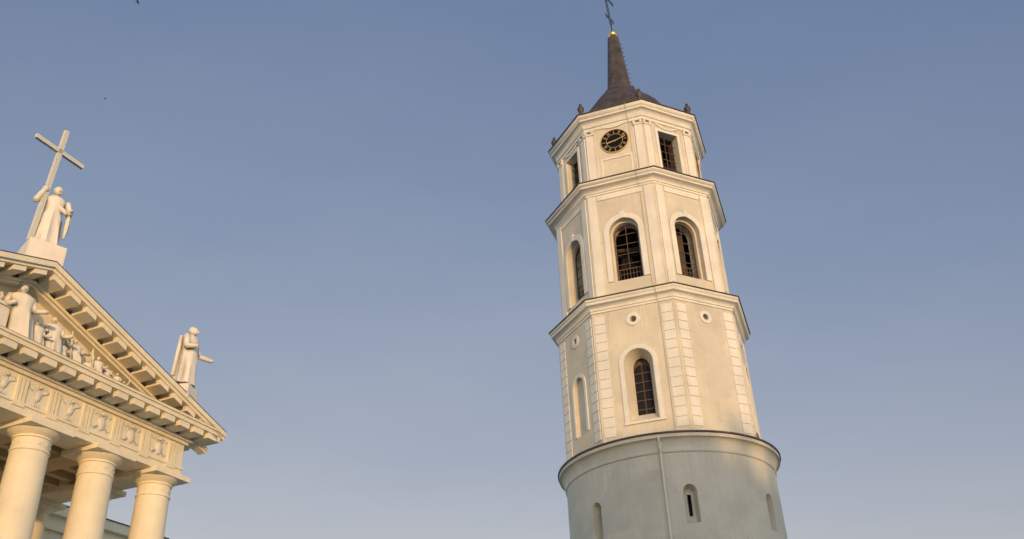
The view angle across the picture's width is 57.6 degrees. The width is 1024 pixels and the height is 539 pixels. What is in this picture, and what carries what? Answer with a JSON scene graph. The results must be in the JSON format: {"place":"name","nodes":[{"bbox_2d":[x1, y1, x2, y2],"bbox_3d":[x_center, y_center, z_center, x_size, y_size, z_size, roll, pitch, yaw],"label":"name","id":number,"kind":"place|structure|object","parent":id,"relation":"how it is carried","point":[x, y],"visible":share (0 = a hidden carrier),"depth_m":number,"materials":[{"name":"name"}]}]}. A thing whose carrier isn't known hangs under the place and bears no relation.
{"place":"outdoors","nodes":[
{"label":"outdoors","id":0,"kind":"place"},
{"bbox_2d":[0,250,225,538],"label":"cathedral","id":1,"kind":"structure","parent":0,"point":[88,443],"depth_m":37.83,"materials":[{"name":"paint"}]},
{"bbox_2d":[18,130,83,268],"bbox_3d":[-19.546,-2.848,39.040,2.376,7.450,1.613,24,-40,-36],"label":"st helena statue","id":2,"kind":"object","parent":1,"relation":"on","point":[43,237],"visible":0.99,"depth_m":38.61,"materials":[{"name":"stone"}]},
{"bbox_2d":[0,282,129,384],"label":"tympanum sculpture","id":3,"kind":"object","parent":1,"relation":"on","point":[18,309],"visible":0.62,"depth_m":36.03,"materials":[{"name":"stone"}]},
{"bbox_2d":[171,327,213,402],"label":"st casimir statue","id":4,"kind":"object","parent":1,"relation":"on","point":[188,355],"visible":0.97,"depth_m":42.63,"materials":[{"name":"stone"}]},
{"bbox_2d":[0,0,1023,538],"label":"sky","id":5,"kind":"structure","parent":0,"point":[347,204],"materials":[{"name":"blue"}]},
{"bbox_2d":[545,0,787,538],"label":"bell tower","id":6,"kind":"structure","parent":0,"point":[649,333],"depth_m":55.34,"materials":[{"name":"paint"}]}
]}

